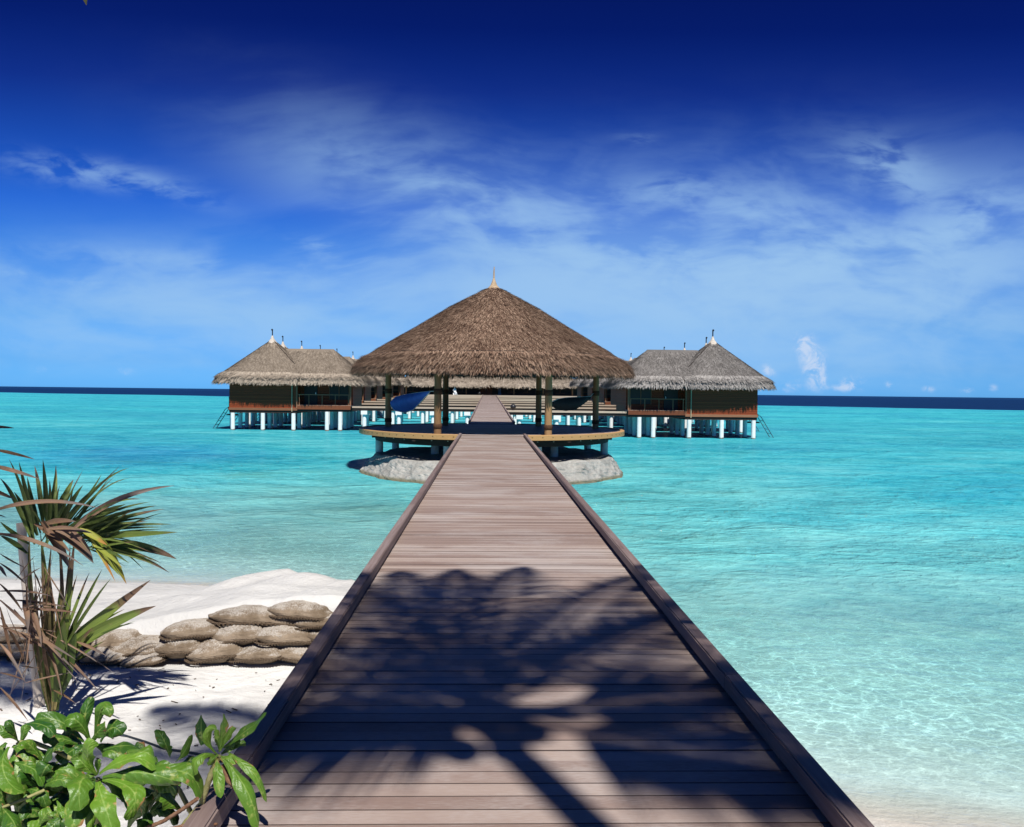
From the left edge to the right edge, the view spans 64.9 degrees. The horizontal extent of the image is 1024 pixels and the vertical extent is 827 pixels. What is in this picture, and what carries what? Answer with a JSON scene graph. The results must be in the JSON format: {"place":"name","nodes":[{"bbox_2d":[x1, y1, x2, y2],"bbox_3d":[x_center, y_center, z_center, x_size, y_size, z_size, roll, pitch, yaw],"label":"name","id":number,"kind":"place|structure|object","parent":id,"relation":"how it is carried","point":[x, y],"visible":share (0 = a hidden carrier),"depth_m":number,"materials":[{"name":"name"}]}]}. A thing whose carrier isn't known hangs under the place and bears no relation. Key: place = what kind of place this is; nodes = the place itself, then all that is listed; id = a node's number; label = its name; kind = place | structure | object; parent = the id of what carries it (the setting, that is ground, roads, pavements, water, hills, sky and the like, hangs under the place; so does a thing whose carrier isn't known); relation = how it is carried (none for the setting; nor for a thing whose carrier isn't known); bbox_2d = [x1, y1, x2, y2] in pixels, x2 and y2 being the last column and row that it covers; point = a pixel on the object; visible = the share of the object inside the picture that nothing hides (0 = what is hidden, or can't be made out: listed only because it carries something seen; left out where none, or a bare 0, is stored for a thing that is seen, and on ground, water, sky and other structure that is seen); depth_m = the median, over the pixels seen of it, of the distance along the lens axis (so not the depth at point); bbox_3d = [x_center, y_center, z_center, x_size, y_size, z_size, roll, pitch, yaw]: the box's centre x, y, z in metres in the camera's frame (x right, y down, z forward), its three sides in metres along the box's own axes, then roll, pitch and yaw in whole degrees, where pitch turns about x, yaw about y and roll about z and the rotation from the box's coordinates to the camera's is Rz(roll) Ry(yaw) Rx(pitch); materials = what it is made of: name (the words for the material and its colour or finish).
{"place":"outdoors","nodes":[
{"label":"outdoors","id":0,"kind":"place"},
{"bbox_2d":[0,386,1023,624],"bbox_3d":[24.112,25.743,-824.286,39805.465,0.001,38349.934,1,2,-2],"label":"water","id":1,"kind":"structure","parent":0,"point":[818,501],"depth_m":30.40,"materials":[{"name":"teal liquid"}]},
{"bbox_2d":[211,329,374,430],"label":"thatched villa","id":2,"kind":"object","parent":1,"relation":"in","point":[271,376],"visible":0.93,"depth_m":67.60,"materials":[{"name":"beige plant"}]},
{"bbox_2d":[304,384,317,404],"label":"door","id":3,"kind":"structure","parent":2,"relation":"in","point":[308,389],"depth_m":68.73,"materials":[{"name":"black glass"}]},
{"bbox_2d":[329,384,349,399],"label":"window","id":4,"kind":"structure","parent":2,"relation":"in","point":[341,392],"depth_m":68.80,"materials":[{"name":"black glass"}]},
{"bbox_2d":[235,336,371,425],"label":"thatched villa","id":5,"kind":"object","parent":1,"relation":"in","point":[289,414],"visible":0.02,"depth_m":81.76,"materials":[{"name":"white concrete"}]},
{"bbox_2d":[257,341,381,421],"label":"thatched villa","id":6,"kind":"object","parent":1,"relation":"in","point":[366,393],"visible":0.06,"depth_m":89.53,"materials":[{"name":"white concrete"}]},
{"bbox_2d":[316,345,391,418],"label":"thatched villa","id":7,"kind":"object","parent":1,"relation":"in","point":[376,392],"visible":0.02,"depth_m":98.75,"materials":[{"name":"beige plant"}]},
{"bbox_2d":[312,349,401,415],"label":"thatched villa","id":8,"kind":"object","parent":1,"relation":"in","point":[395,381],"visible":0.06,"depth_m":108.73,"materials":[{"name":"beige plant"}]},
{"bbox_2d":[352,356,411,397],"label":"thatched villa","id":9,"kind":"object","parent":1,"relation":"in","point":[398,390],"visible":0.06,"depth_m":118.72,"materials":[{"name":"beige plant"}]},
{"bbox_2d":[393,384,398,392],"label":"window","id":10,"kind":"structure","parent":9,"relation":"in","point":[395,387],"depth_m":118.73,"materials":[{"name":"black glass"}]},
{"bbox_2d":[352,406,475,426],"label":"jetty","id":11,"kind":"object","parent":1,"relation":"in","point":[367,410],"visible":0.39,"depth_m":68.14,"materials":[{"name":"wood"}]},
{"bbox_2d":[361,403,476,425],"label":"jetty","id":12,"kind":"object","parent":1,"relation":"in","point":[452,417],"depth_m":78.63,"materials":[{"name":"wood"}]},
{"bbox_2d":[364,401,477,422],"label":"jetty","id":13,"kind":"object","parent":1,"relation":"in","point":[374,416],"visible":0.15,"depth_m":88.11,"materials":[{"name":"beige wood"}]},
{"bbox_2d":[377,399,478,419],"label":"jetty","id":14,"kind":"object","parent":1,"relation":"in","point":[410,415],"visible":0.25,"depth_m":98.12,"materials":[{"name":"wood"}]},
{"bbox_2d":[391,398,479,416],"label":"jetty","id":15,"kind":"object","parent":1,"relation":"in","point":[418,414],"visible":0.07,"depth_m":108.08,"materials":[{"name":"beige wood"}]},
{"bbox_2d":[406,397,480,413],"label":"jetty","id":16,"kind":"object","parent":1,"relation":"in","point":[457,397],"visible":0.06,"depth_m":118.08,"materials":[{"name":"beige wood"}]},
{"bbox_2d":[412,396,478,412],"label":"jetty","id":17,"kind":"object","parent":1,"relation":"in","point":[451,396],"visible":0.08,"depth_m":125.84,"materials":[{"name":"beige wood"}]},
{"bbox_2d":[428,395,481,396],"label":"jetty","id":18,"kind":"object","parent":1,"relation":"in","point":[454,395],"depth_m":134.79,"materials":[{"name":"beige wood"}]},
{"bbox_2d":[404,375,576,396],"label":"lodge","id":19,"kind":"structure","parent":1,"relation":"in","point":[493,386],"depth_m":145.24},
{"bbox_2d":[408,386,416,391],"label":"window","id":20,"kind":"structure","parent":19,"relation":"in","point":[411,388],"depth_m":147.36,"materials":[{"name":"black glass"}]},
{"bbox_2d":[425,386,433,390],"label":"window","id":21,"kind":"structure","parent":19,"relation":"in","point":[426,388],"depth_m":147.47,"materials":[{"name":"black glass"}]},
{"bbox_2d":[458,386,465,391],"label":"window","id":22,"kind":"structure","parent":19,"relation":"in","point":[460,389],"depth_m":147.61,"materials":[{"name":"black glass"}]},
{"bbox_2d":[480,386,485,394],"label":"door","id":23,"kind":"structure","parent":19,"relation":"in","point":[483,390],"depth_m":147.72,"materials":[{"name":"black"}]},
{"bbox_2d":[486,385,491,394],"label":"door","id":24,"kind":"structure","parent":19,"relation":"in","point":[489,390],"depth_m":147.76,"materials":[{"name":"brown wood"}]},
{"bbox_2d":[507,387,512,392],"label":"window","id":25,"kind":"structure","parent":19,"relation":"in","point":[510,390],"depth_m":147.90,"materials":[{"name":"black glass"}]},
{"bbox_2d":[523,387,531,392],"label":"window","id":26,"kind":"structure","parent":19,"relation":"in","point":[526,390],"depth_m":147.97,"materials":[{"name":"black glass"}]},
{"bbox_2d":[556,388,564,393],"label":"window","id":27,"kind":"structure","parent":19,"relation":"in","point":[560,391],"depth_m":148.15,"materials":[{"name":"black glass"}]},
{"bbox_2d":[359,446,622,484],"bbox_3d":[-0.900,2.312,35.021,12.219,1.437,12.375,1,2,-2],"label":"rock islet","id":28,"kind":"object","parent":1,"relation":"in","point":[419,464],"visible":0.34,"depth_m":31.86,"materials":[{"name":"grey stone"}]},
{"bbox_2d":[348,267,635,456],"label":"pavilion","id":29,"kind":"structure","parent":28,"relation":"on","point":[493,330],"depth_m":31.85,"materials":[{"name":"plant"}]},
{"bbox_2d":[390,391,433,412],"bbox_3d":[-4.274,-0.485,33.775,0.620,0.953,6.474,0,2,-27],"label":"hammock","id":30,"kind":"object","parent":29,"relation":"hanging from","point":[405,403],"visible":1,"depth_m":33.49,"materials":[{"name":"blue fabric"}]},
{"bbox_2d":[552,394,592,410],"bbox_3d":[2.531,-0.507,34.035,0.475,0.772,6.462,1,2,24],"label":"hammock","id":31,"kind":"object","parent":29,"relation":"hanging from","point":[568,403],"visible":0.97,"depth_m":33.36,"materials":[{"name":"black fabric"}]},
{"bbox_2d":[468,395,514,423],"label":"walkway","id":32,"kind":"structure","parent":1,"relation":"in","point":[490,409],"depth_m":55.87,"materials":[{"name":"brown wood"}]},
{"bbox_2d":[497,396,556,396],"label":"jetty","id":33,"kind":"object","parent":1,"relation":"in","point":[522,396],"visible":0.16,"depth_m":135.11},
{"bbox_2d":[499,398,555,416],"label":"jetty","id":34,"kind":"object","parent":1,"relation":"in","point":[519,399],"visible":0.04,"depth_m":112.31,"materials":[{"name":"beige wood"}]},
{"bbox_2d":[498,397,564,398],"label":"jetty","id":35,"kind":"object","parent":1,"relation":"in","point":[530,397],"visible":0.13,"depth_m":126.19,"materials":[{"name":"beige wood"}]},
{"bbox_2d":[500,400,591,419],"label":"jetty","id":36,"kind":"object","parent":1,"relation":"in","point":[529,417],"visible":0.16,"depth_m":102.39,"materials":[{"name":"beige wood"}]},
{"bbox_2d":[502,402,603,422],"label":"jetty","id":37,"kind":"object","parent":1,"relation":"in","point":[583,417],"visible":0.19,"depth_m":92.53,"materials":[{"name":"wood"}]},
{"bbox_2d":[503,404,615,424],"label":"jetty","id":38,"kind":"object","parent":1,"relation":"in","point":[567,420],"visible":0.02,"depth_m":82.56,"materials":[{"name":"wood"}]},
{"bbox_2d":[504,406,616,427],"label":"jetty","id":39,"kind":"object","parent":1,"relation":"in","point":[609,421],"visible":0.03,"depth_m":72.55,"materials":[{"name":"wood"}]},
{"bbox_2d":[507,410,626,425],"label":"jetty","id":40,"kind":"object","parent":1,"relation":"in","point":[519,414],"visible":0.48,"depth_m":62.47,"materials":[{"name":"wood"}]},
{"bbox_2d":[579,378,603,419],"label":"thatched villa","id":41,"kind":"object","parent":1,"relation":"in","point":[585,383],"visible":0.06,"depth_m":104.23,"materials":[{"name":"beige plant"}]},
{"bbox_2d":[568,353,631,417],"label":"thatched villa","id":42,"kind":"object","parent":1,"relation":"in","point":[582,391],"visible":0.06,"depth_m":113.55,"materials":[{"name":"beige plant"}]},
{"bbox_2d":[583,387,587,394],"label":"window","id":43,"kind":"structure","parent":42,"relation":"in","point":[585,389],"depth_m":113.54,"materials":[{"name":"black glass"}]},
{"bbox_2d":[589,347,692,423],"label":"thatched villa","id":44,"kind":"object","parent":1,"relation":"in","point":[605,396],"visible":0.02,"depth_m":93.66,"materials":[{"name":"beige plant"}]},
{"bbox_2d":[606,388,610,397],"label":"window","id":45,"kind":"structure","parent":44,"relation":"in","point":[608,395],"depth_m":93.58,"materials":[{"name":"black glass"}]},
{"bbox_2d":[599,342,725,427],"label":"thatched villa","id":46,"kind":"object","parent":1,"relation":"in","point":[620,421],"visible":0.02,"depth_m":85.93,"materials":[{"name":"white"}]},
{"bbox_2d":[611,337,761,432],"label":"thatched villa","id":47,"kind":"object","parent":1,"relation":"in","point":[727,425],"visible":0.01,"depth_m":74.72,"materials":[{"name":"white"}]},
{"bbox_2d":[602,329,777,438],"bbox_3d":[14.399,-0.914,65.626,13.941,11.950,9.117,1,2,-2],"label":"thatched villa","id":48,"kind":"object","parent":1,"relation":"in","point":[713,380],"visible":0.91,"depth_m":62.58,"materials":[{"name":"plant"}]},
{"bbox_2d":[630,387,651,403],"bbox_3d":[10.146,-1.442,63.547,1.730,1.460,0.117,1,2,-2],"label":"window","id":49,"kind":"structure","parent":48,"relation":"in","point":[637,392],"depth_m":63.53,"materials":[{"name":"black glass"}]},
{"bbox_2d":[664,387,677,409],"bbox_3d":[12.559,-1.316,63.611,1.100,2.080,0.137,1,2,-2],"label":"door","id":50,"kind":"structure","parent":48,"relation":"in","point":[668,393],"depth_m":63.61,"materials":[{"name":"black glass"}]},
{"bbox_2d":[0,507,1023,826],"bbox_3d":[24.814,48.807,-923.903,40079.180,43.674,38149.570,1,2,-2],"label":"ground","id":51,"kind":"structure","parent":0,"point":[898,715],"depth_m":9.90,"materials":[{"name":"white sand"}]},
{"bbox_2d":[0,642,27,655],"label":"sandbag","id":52,"kind":"object","parent":51,"relation":"on","point":[5,645],"visible":0.3,"depth_m":7.46,"materials":[{"name":"beige fabric"}]},
{"bbox_2d":[0,624,25,642],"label":"sandbag","id":53,"kind":"object","parent":52,"relation":"on","point":[2,637],"visible":0.38,"depth_m":7.56,"materials":[{"name":"beige fabric"}]},
{"bbox_2d":[6,647,29,661],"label":"sandbag","id":54,"kind":"object","parent":51,"relation":"on","point":[16,655],"visible":0.18,"depth_m":7.37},
{"bbox_2d":[16,522,44,707],"bbox_3d":[-3.814,1.906,6.430,0.372,2.063,0.114,1,2,18],"label":"stake","id":55,"kind":"object","parent":51,"relation":"on","point":[38,699],"visible":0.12,"depth_m":6.41,"materials":[{"name":"grey wood"}]},
{"bbox_2d":[0,425,175,718],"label":"young palm","id":56,"kind":"object","parent":51,"relation":"on","point":[57,644],"visible":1,"depth_m":5.99,"materials":[{"name":"green plant"}]},
{"bbox_2d":[0,697,180,826],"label":"beach shrub","id":57,"kind":"object","parent":51,"relation":"on","point":[33,779],"visible":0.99,"depth_m":3.04,"materials":[{"name":"green plant"}]},
{"bbox_2d":[76,647,126,665],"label":"sandbag","id":58,"kind":"object","parent":51,"relation":"on","point":[110,657],"visible":0.56,"depth_m":7.36,"materials":[{"name":"beige fabric"}]},
{"bbox_2d":[83,629,141,649],"bbox_3d":[-3.791,2.174,7.740,0.585,0.201,0.481,-1,3,6],"label":"sandbag","id":59,"kind":"object","parent":58,"relation":"on","point":[117,637],"visible":0.45,"depth_m":7.60,"materials":[{"name":"beige fabric"}]},
{"bbox_2d":[0,668,279,810],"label":"litter","id":60,"kind":"object","parent":51,"relation":"on","point":[162,720],"visible":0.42,"depth_m":6.44,"materials":[{"name":"brown plant"}]},
{"bbox_2d":[117,652,168,668],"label":"sandbag","id":61,"kind":"object","parent":51,"relation":"on","point":[152,659],"visible":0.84,"depth_m":7.34,"materials":[{"name":"beige fabric"}]},
{"bbox_2d":[110,635,165,656],"bbox_3d":[-3.533,2.205,7.639,0.650,0.172,0.481,-1,4,7],"label":"sandbag","id":62,"kind":"object","parent":61,"relation":"on","point":[141,645],"visible":0.64,"depth_m":7.49,"materials":[{"name":"beige fabric"}]},
{"bbox_2d":[121,734,221,762],"bbox_3d":[-2.562,2.349,5.733,1.281,0.044,0.085,1,2,26],"label":"branch","id":63,"kind":"object","parent":51,"relation":"on","point":[157,746],"visible":0.47,"depth_m":5.67,"materials":[{"name":"brown wood"}]},
{"bbox_2d":[154,638,202,658],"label":"sandbag","id":64,"kind":"object","parent":51,"relation":"on","point":[176,649],"visible":0.67,"depth_m":7.44,"materials":[{"name":"beige fabric"}]},
{"bbox_2d":[158,618,222,641],"bbox_3d":[-3.039,2.073,7.720,0.640,0.219,0.481,0,0,-7],"label":"sandbag","id":65,"kind":"object","parent":64,"relation":"on","point":[201,629],"visible":0.76,"depth_m":7.55,"materials":[{"name":"beige fabric"}]},
{"bbox_2d":[126,712,266,826],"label":"beach shrub","id":66,"kind":"object","parent":51,"relation":"on","point":[231,775],"visible":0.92,"depth_m":2.95,"materials":[{"name":"green plant"}]},
{"bbox_2d":[184,639,244,664],"bbox_3d":[-2.759,2.213,7.572,0.610,0.227,0.481,-4,5,-9],"label":"sandbag","id":67,"kind":"object","parent":51,"relation":"on","point":[210,651],"visible":0.73,"depth_m":7.40,"materials":[{"name":"beige fabric"}]},
{"bbox_2d":[227,641,283,664],"bbox_3d":[-2.364,2.242,7.574,0.625,0.189,0.481,-2,0,5],"label":"sandbag","id":68,"kind":"object","parent":51,"relation":"on","point":[251,654],"visible":0.62,"depth_m":7.40,"materials":[{"name":"beige fabric"}]},
{"bbox_2d":[210,624,262,645],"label":"sandbag","id":69,"kind":"object","parent":68,"relation":"on","point":[243,634],"visible":0.68,"depth_m":7.52,"materials":[{"name":"beige fabric"}]},
{"bbox_2d":[206,605,295,626],"bbox_3d":[-2.452,1.983,7.854,1.050,0.242,0.481,3,-1,0],"label":"sandbag","id":70,"kind":"object","parent":69,"relation":"on","point":[249,614],"visible":0.64,"depth_m":7.67,"materials":[{"name":"beige fabric"}]},
{"bbox_2d":[267,600,332,620],"bbox_3d":[-2.025,1.916,7.845,0.731,0.209,0.481,4,2,7],"label":"sandbag","id":71,"kind":"object","parent":70,"relation":"on","point":[298,610],"visible":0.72,"depth_m":7.68,"materials":[{"name":"beige fabric"}]},
{"bbox_2d":[277,644,309,663],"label":"sandbag","id":72,"kind":"object","parent":51,"relation":"on","point":[292,654],"visible":0.34,"depth_m":7.44,"materials":[{"name":"beige fabric"}]},
{"bbox_2d":[254,625,311,646],"bbox_3d":[-2.136,2.107,7.687,0.683,0.217,0.481,4,2,-12],"label":"sandbag","id":73,"kind":"object","parent":72,"relation":"on","point":[281,635],"visible":0.63,"depth_m":7.51,"materials":[{"name":"beige fabric"}]},
{"bbox_2d":[307,630,319,643],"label":"sandbag","id":74,"kind":"object","parent":72,"relation":"on","point":[312,634],"visible":0.09,"depth_m":7.56,"materials":[{"name":"beige fabric"}]},
{"bbox_2d":[294,614,331,629],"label":"sandbag","id":75,"kind":"object","parent":74,"relation":"on","point":[311,625],"visible":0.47,"depth_m":7.61,"materials":[{"name":"beige fabric"}]},
{"bbox_2d":[182,433,873,826],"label":"pier","id":76,"kind":"structure","parent":51,"relation":"on","point":[510,633],"depth_m":4.29,"materials":[{"name":"brown wood"}]},
{"bbox_2d":[0,0,1023,397],"label":"sky","id":77,"kind":"structure","parent":0,"point":[833,190],"materials":[{"name":"blue"}]}
]}

